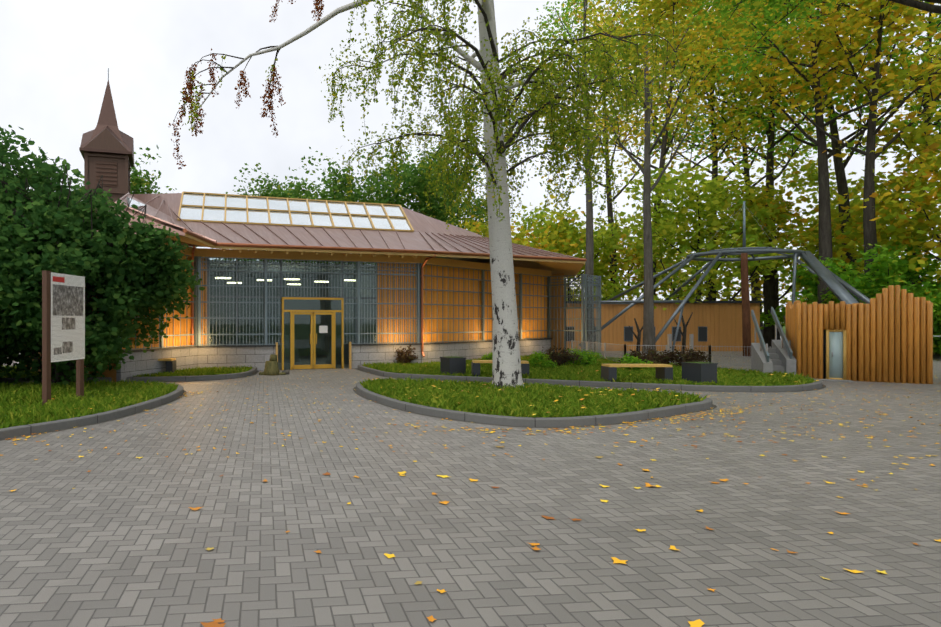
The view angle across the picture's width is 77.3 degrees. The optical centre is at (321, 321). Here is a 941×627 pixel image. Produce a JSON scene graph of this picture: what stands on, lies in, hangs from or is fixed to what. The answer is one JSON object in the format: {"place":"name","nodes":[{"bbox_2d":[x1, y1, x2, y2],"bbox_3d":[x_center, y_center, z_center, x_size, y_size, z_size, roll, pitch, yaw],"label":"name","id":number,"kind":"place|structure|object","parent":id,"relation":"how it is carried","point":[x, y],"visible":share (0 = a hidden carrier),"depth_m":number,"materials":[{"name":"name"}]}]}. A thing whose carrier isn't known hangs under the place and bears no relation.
{"place":"outdoors","nodes":[
{"label":"outdoors","id":0,"kind":"place"},
{"bbox_2d":[0,124,83,366],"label":"foliage","id":1,"kind":"object","parent":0,"point":[32,155],"depth_m":14.59,"materials":[{"name":"green plant"}]},
{"bbox_2d":[0,382,186,440],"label":"curb","id":2,"kind":"structure","parent":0,"point":[64,424],"depth_m":9.07,"materials":[{"name":"grey concrete"}]},
{"bbox_2d":[0,379,178,428],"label":"island grass","id":3,"kind":"structure","parent":2,"relation":"on","point":[56,407],"depth_m":10.85,"materials":[{"name":"green plant"}]},
{"bbox_2d":[42,271,84,404],"bbox_3d":[-4.969,0.360,10.922,0.095,2.580,1.194,0,0,10],"label":"info board","id":4,"kind":"object","parent":3,"relation":"on","point":[63,317],"visible":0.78,"depth_m":10.78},
{"bbox_2d":[79,68,134,217],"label":"bell tower","id":5,"kind":"structure","parent":0,"point":[106,148],"depth_m":25.35,"materials":[{"name":"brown wood"}]},
{"bbox_2d":[0,336,940,626],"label":"paving","id":6,"kind":"structure","parent":0,"point":[120,534],"depth_m":4.80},
{"bbox_2d":[0,367,258,382],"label":"curb","id":7,"kind":"structure","parent":6,"relation":"on","point":[252,371],"depth_m":15.58,"materials":[{"name":"grey concrete"}]},
{"bbox_2d":[1,365,251,377],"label":"island grass","id":8,"kind":"structure","parent":7,"relation":"on","point":[205,370],"depth_m":16.46,"materials":[{"name":"green plant"}]},
{"bbox_2d":[158,358,175,372],"bbox_3d":[-5.313,1.332,16.726,1.923,0.458,0.425,0,0,1],"label":"bench","id":9,"kind":"object","parent":8,"relation":"on","point":[171,364],"visible":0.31,"depth_m":16.50,"materials":[{"name":"grey concrete"}]},
{"bbox_2d":[259,354,289,375],"bbox_3d":[-1.460,1.379,17.462,0.862,0.715,0.582,0,0,16],"label":"stump sculpture","id":10,"kind":"object","parent":6,"relation":"on","point":[271,367],"visible":0.9,"depth_m":17.33,"materials":[{"name":"stone"}]},
{"bbox_2d":[24,242,630,381],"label":"building","id":11,"kind":"structure","parent":6,"relation":"on","point":[291,315],"depth_m":20.57,"materials":[{"name":"brown wood"}]},
{"bbox_2d":[97,191,586,277],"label":"roof","id":12,"kind":"structure","parent":11,"relation":"on","point":[223,222],"depth_m":21.49,"materials":[{"name":"brown metal"}]},
{"bbox_2d":[52,357,818,414],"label":"lawn leaves","id":13,"kind":"object","parent":6,"relation":"on","point":[559,396],"visible":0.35,"depth_m":11.93,"materials":[{"name":"yellow plant"}]},
{"bbox_2d":[414,153,487,232],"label":"tree","id":14,"kind":"object","parent":6,"relation":"on","point":[482,207],"depth_m":52.08,"materials":[{"name":"green plant"}]},
{"bbox_2d":[7,365,940,626],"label":"fallen leaves","id":15,"kind":"object","parent":6,"relation":"on","point":[696,623],"visible":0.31,"depth_m":7.34,"materials":[{"name":"yellow plant"}]},
{"bbox_2d":[446,173,606,300],"bbox_3d":[14.358,-4.221,39.181,12.627,11.768,11.770,0,0,-6],"label":"tree","id":16,"kind":"object","parent":6,"relation":"on","point":[520,239],"depth_m":37.58,"materials":[{"name":"green plant"}]},
{"bbox_2d":[516,0,662,352],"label":"tree","id":17,"kind":"object","parent":6,"relation":"on","point":[589,266],"depth_m":27.35,"materials":[{"name":"green plant"}]},
{"bbox_2d":[357,355,825,391],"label":"curb","id":18,"kind":"structure","parent":6,"relation":"on","point":[817,385],"depth_m":13.98,"materials":[{"name":"grey concrete"}]},
{"bbox_2d":[394,345,417,362],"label":"shrub","id":19,"kind":"object","parent":18,"relation":"on","point":[402,357],"depth_m":19.94,"materials":[{"name":"brown plant"}]},
{"bbox_2d":[440,356,465,374],"bbox_3d":[3.799,1.294,16.317,0.550,0.532,0.550,0,0,-17],"label":"planter","id":20,"kind":"object","parent":18,"relation":"on","point":[453,364],"visible":0.91,"depth_m":16.10,"materials":[{"name":"grey concrete"}]},
{"bbox_2d":[481,352,492,366],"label":"shrub","id":21,"kind":"object","parent":18,"relation":"on","point":[489,356],"depth_m":19.08,"materials":[{"name":"green plant"}]},
{"bbox_2d":[471,360,528,376],"bbox_3d":[4.983,1.332,15.783,1.504,0.458,0.425,0,0,10],"label":"bench","id":22,"kind":"object","parent":18,"relation":"on","point":[475,366],"visible":0.69,"depth_m":15.67,"materials":[{"name":"grey concrete"}]},
{"bbox_2d":[528,351,558,367],"bbox_3d":[7.083,1.308,18.218,0.718,0.721,1.141,0,0,-6],"label":"shrub","id":23,"kind":"object","parent":18,"relation":"on","point":[534,362],"depth_m":18.17,"materials":[{"name":"green plant"}]},
{"bbox_2d":[542,345,582,366],"bbox_3d":[8.089,1.220,18.977,1.373,0.858,1.682,0,0,-6],"label":"shrub","id":24,"kind":"object","parent":18,"relation":"on","point":[554,354],"depth_m":18.81,"materials":[{"name":"brown plant"}]},
{"bbox_2d":[563,348,604,365],"bbox_3d":[8.785,1.258,19.190,1.558,0.808,1.101,0,0,-6],"label":"shrub","id":25,"kind":"object","parent":18,"relation":"on","point":[586,355],"depth_m":19.09,"materials":[{"name":"green plant"}]},
{"bbox_2d":[363,353,816,385],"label":"island grass","id":26,"kind":"structure","parent":18,"relation":"on","point":[735,377],"depth_m":15.92,"materials":[{"name":"green plant"}]},
{"bbox_2d":[619,353,652,369],"bbox_3d":[9.723,1.332,17.598,1.109,0.702,0.830,0,0,-6],"label":"shrub","id":27,"kind":"object","parent":18,"relation":"on","point":[630,360],"depth_m":17.46,"materials":[{"name":"green plant"}]},
{"bbox_2d":[601,364,672,381],"bbox_3d":[8.079,1.332,14.486,1.602,0.458,0.425,0,0,1],"label":"bench","id":28,"kind":"object","parent":18,"relation":"on","point":[663,371],"visible":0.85,"depth_m":14.29,"materials":[{"name":"grey concrete"}]},
{"bbox_2d":[646,348,678,363],"bbox_3d":[11.253,1.280,18.769,1.216,0.793,1.091,0,0,-6],"label":"shrub","id":29,"kind":"object","parent":18,"relation":"on","point":[661,360],"depth_m":18.52,"materials":[{"name":"plant"}]},
{"bbox_2d":[681,362,717,382],"bbox_3d":[9.447,1.294,14.121,0.550,0.532,0.550,0,0,-17],"label":"planter","id":30,"kind":"object","parent":18,"relation":"on","point":[701,372],"visible":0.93,"depth_m":13.92,"materials":[{"name":"grey concrete"}]},
{"bbox_2d":[511,199,684,300],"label":"tree","id":31,"kind":"object","parent":6,"relation":"on","point":[606,290],"depth_m":40.43,"materials":[{"name":"green plant"}]},
{"bbox_2d":[523,0,709,300],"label":"tree","id":32,"kind":"object","parent":6,"relation":"on","point":[630,120],"depth_m":43.54,"materials":[{"name":"green plant"}]},
{"bbox_2d":[566,212,703,300],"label":"tree","id":33,"kind":"object","parent":6,"relation":"on","point":[631,253],"depth_m":43.55,"materials":[{"name":"green plant"}]},
{"bbox_2d":[619,349,659,367],"bbox_3d":[10.189,1.299,18.234,1.130,0.788,0.982,0,0,-6],"label":"shrub","id":34,"kind":"object","parent":6,"relation":"on","point":[640,355],"depth_m":18.27,"materials":[{"name":"plant"}]},
{"bbox_2d":[566,301,764,350],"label":"back building","id":35,"kind":"structure","parent":6,"relation":"on","point":[715,323],"depth_m":31.32,"materials":[{"name":"wood"}]},
{"bbox_2d":[571,334,770,366],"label":"wall","id":36,"kind":"structure","parent":6,"relation":"on","point":[606,350],"depth_m":20.34,"materials":[{"name":"grey concrete"}]},
{"bbox_2d":[661,346,710,367],"bbox_3d":[11.817,1.225,18.279,1.414,0.848,1.054,0,0,-6],"label":"shrub","id":37,"kind":"object","parent":6,"relation":"on","point":[685,356],"depth_m":18.20,"materials":[{"name":"plant"}]},
{"bbox_2d":[629,310,785,353],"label":"trunks","id":38,"kind":"object","parent":6,"relation":"on","point":[683,334],"visible":0.54,"depth_m":27.35,"materials":[{"name":"brown wood"}]},
{"bbox_2d":[623,0,806,300],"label":"tree","id":39,"kind":"object","parent":6,"relation":"on","point":[760,138],"depth_m":37.89,"materials":[{"name":"green plant"}]},
{"bbox_2d":[579,201,869,355],"bbox_3d":[18.523,-1.996,26.402,12.716,7.306,11.164,0,0,-6],"label":"aviary frame","id":40,"kind":"object","parent":6,"relation":"on","point":[835,284],"visible":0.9,"depth_m":25.89,"materials":[{"name":"grey metal"}]},
{"bbox_2d":[653,13,849,335],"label":"tree","id":41,"kind":"object","parent":6,"relation":"on","point":[784,151],"depth_m":41.87,"materials":[{"name":"green plant"}]},
{"bbox_2d":[751,307,795,373],"bbox_3d":[14.049,0.579,17.680,0.804,2.143,3.913,0,0,31],"label":"ramp stair","id":42,"kind":"object","parent":6,"relation":"on","point":[778,356],"visible":0.77,"depth_m":17.18,"materials":[{"name":"concrete"}]},
{"bbox_2d":[656,106,897,339],"bbox_3d":[28.731,-5.438,35.295,12.394,15.341,11.834,0,0,-6],"label":"tree","id":43,"kind":"object","parent":6,"relation":"on","point":[761,198],"depth_m":33.92,"materials":[{"name":"green plant"}]},
{"bbox_2d":[672,0,940,304],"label":"tree","id":44,"kind":"object","parent":6,"relation":"on","point":[913,71],"depth_m":27.22,"materials":[{"name":"green plant"}]},
{"bbox_2d":[705,0,940,276],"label":"tree","id":45,"kind":"object","parent":6,"relation":"on","point":[806,88],"depth_m":32.49,"materials":[{"name":"green plant"}]},
{"bbox_2d":[819,379,854,381],"bbox_3d":[14.130,1.638,15.745,1.000,0.020,0.450,0,0,31],"label":"hut apron","id":46,"kind":"object","parent":6,"relation":"on","point":[836,380],"visible":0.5,"depth_m":15.54,"materials":[{"name":"concrete"}]},
{"bbox_2d":[763,138,940,303],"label":"tree","id":47,"kind":"object","parent":6,"relation":"on","point":[812,183],"depth_m":37.14,"materials":[{"name":"green plant"}]},
{"bbox_2d":[773,1,940,288],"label":"tree","id":48,"kind":"object","parent":6,"relation":"on","point":[861,99],"depth_m":29.97,"materials":[{"name":"green plant"}]},
{"bbox_2d":[786,285,932,383],"bbox_3d":[15.330,0.339,16.302,2.786,2.623,1.822,0,0,31],"label":"wooden fence","id":49,"kind":"object","parent":6,"relation":"on","point":[880,338],"visible":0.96,"depth_m":15.47,"materials":[{"name":"brown wood"}]},
{"bbox_2d":[788,93,940,297],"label":"tree","id":50,"kind":"object","parent":6,"relation":"on","point":[915,185],"depth_m":25.94,"materials":[{"name":"green plant"}]},
{"bbox_2d":[880,1,940,133],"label":"tree","id":51,"kind":"object","parent":6,"relation":"on","point":[901,114],"visible":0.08,"depth_m":35.87,"materials":[{"name":"green plant"}]},
{"bbox_2d":[0,0,940,322],"label":"sky","id":52,"kind":"structure","parent":0,"point":[56,56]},
{"bbox_2d":[353,379,716,427],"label":"curb","id":53,"kind":"structure","parent":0,"point":[593,420],"depth_m":9.42,"materials":[{"name":"grey concrete"}]},
{"bbox_2d":[173,0,674,387],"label":"birch tree","id":54,"kind":"object","parent":53,"relation":"on","point":[506,369],"visible":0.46,"depth_m":12.84,"materials":[{"name":"white plant"}]},
{"bbox_2d":[168,0,323,168],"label":"hanging leaves","id":55,"kind":"object","parent":54,"relation":"attached to","point":[242,76],"visible":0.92,"depth_m":12.53,"materials":[{"name":"green plant"}]},
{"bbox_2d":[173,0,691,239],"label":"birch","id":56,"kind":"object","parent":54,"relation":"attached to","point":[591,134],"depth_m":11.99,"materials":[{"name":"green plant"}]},
{"bbox_2d":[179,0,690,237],"bbox_3d":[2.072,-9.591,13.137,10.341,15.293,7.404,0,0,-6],"label":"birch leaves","id":57,"kind":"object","parent":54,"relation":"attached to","point":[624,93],"visible":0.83,"depth_m":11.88,"materials":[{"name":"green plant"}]},
{"bbox_2d":[360,376,706,417],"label":"island grass","id":58,"kind":"structure","parent":53,"relation":"on","point":[517,400],"depth_m":10.95,"materials":[{"name":"green plant"}]},
{"bbox_2d":[577,1,743,358],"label":"tree","id":59,"kind":"object","parent":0,"point":[648,322],"depth_m":24.22,"materials":[{"name":"green plant"}]},
{"bbox_2d":[564,0,778,295],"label":"tree","id":60,"kind":"object","parent":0,"point":[738,133],"depth_m":34.60,"materials":[{"name":"green plant"}]},
{"bbox_2d":[586,0,766,110],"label":"tree","id":61,"kind":"object","parent":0,"point":[659,5],"depth_m":16.41,"materials":[{"name":"green plant"}]},
{"bbox_2d":[605,161,817,309],"bbox_3d":[22.601,-4.067,32.832,11.363,11.461,10.561,0,0,-6],"label":"tree","id":62,"kind":"object","parent":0,"point":[666,228],"depth_m":31.79,"materials":[{"name":"green plant"}]},
{"bbox_2d":[668,0,881,347],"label":"tree","id":63,"kind":"object","parent":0,"point":[734,84],"depth_m":35.83,"materials":[{"name":"green plant"}]},
{"bbox_2d":[611,0,940,84],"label":"tree","id":64,"kind":"object","parent":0,"point":[775,4],"depth_m":19.17,"materials":[{"name":"green plant"}]},
{"bbox_2d":[734,0,940,292],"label":"tree","id":65,"kind":"object","parent":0,"point":[825,47],"depth_m":26.19,"materials":[{"name":"green plant"}]},
{"label":"ground","id":66,"kind":"structure","parent":0,"visible":0},
{"bbox_2d":[0,244,39,376],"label":"bush","id":67,"kind":"object","parent":66,"relation":"on","point":[2,345],"depth_m":13.05,"materials":[{"name":"green plant"}]},
{"bbox_2d":[0,188,50,372],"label":"bush","id":68,"kind":"object","parent":66,"relation":"on","point":[9,317],"depth_m":13.92,"materials":[{"name":"green plant"}]},
{"bbox_2d":[0,136,204,386],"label":"bush","id":69,"kind":"object","parent":66,"relation":"on","point":[140,285],"depth_m":13.42,"materials":[{"name":"green plant"}]},
{"bbox_2d":[71,168,176,193],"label":"tree","id":70,"kind":"object","parent":66,"relation":"on","point":[169,189],"visible":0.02,"depth_m":48.81,"materials":[{"name":"green plant"}]},
{"bbox_2d":[68,145,191,246],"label":"tree","id":71,"kind":"object","parent":66,"relation":"on","point":[139,183],"depth_m":40.93,"materials":[{"name":"green plant"}]},
{"bbox_2d":[212,163,298,261],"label":"tree","id":72,"kind":"object","parent":66,"relation":"on","point":[265,193],"depth_m":45.99,"materials":[{"name":"green plant"}]},
{"bbox_2d":[255,147,327,262],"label":"tree","id":73,"kind":"object","parent":66,"relation":"on","point":[300,186],"depth_m":51.58,"materials":[{"name":"green plant"}]},
{"bbox_2d":[261,158,375,263],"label":"tree","id":74,"kind":"object","parent":66,"relation":"on","point":[343,183],"depth_m":44.31,"materials":[{"name":"green plant"}]},
{"bbox_2d":[314,146,409,264],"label":"tree","id":75,"kind":"object","parent":66,"relation":"on","point":[364,194],"depth_m":48.61,"materials":[{"name":"green plant"}]},
{"bbox_2d":[324,152,477,264],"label":"tree","id":76,"kind":"object","parent":66,"relation":"on","point":[405,191],"depth_m":42.91,"materials":[{"name":"green plant"}]},
{"bbox_2d":[363,146,486,229],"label":"tree","id":77,"kind":"object","parent":66,"relation":"on","point":[403,177],"depth_m":46.42,"materials":[{"name":"green plant"}]},
{"bbox_2d":[760,259,883,329],"bbox_3d":[28.030,-0.631,30.027,7.738,5.356,8.295,0,0,-6],"label":"shrub","id":78,"kind":"object","parent":66,"relation":"on","point":[808,283],"depth_m":29.65,"materials":[{"name":"green plant"}]},
{"bbox_2d":[790,239,940,354],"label":"shrub","id":79,"kind":"object","parent":66,"relation":"on","point":[894,263],"depth_m":25.44,"materials":[{"name":"green plant"}]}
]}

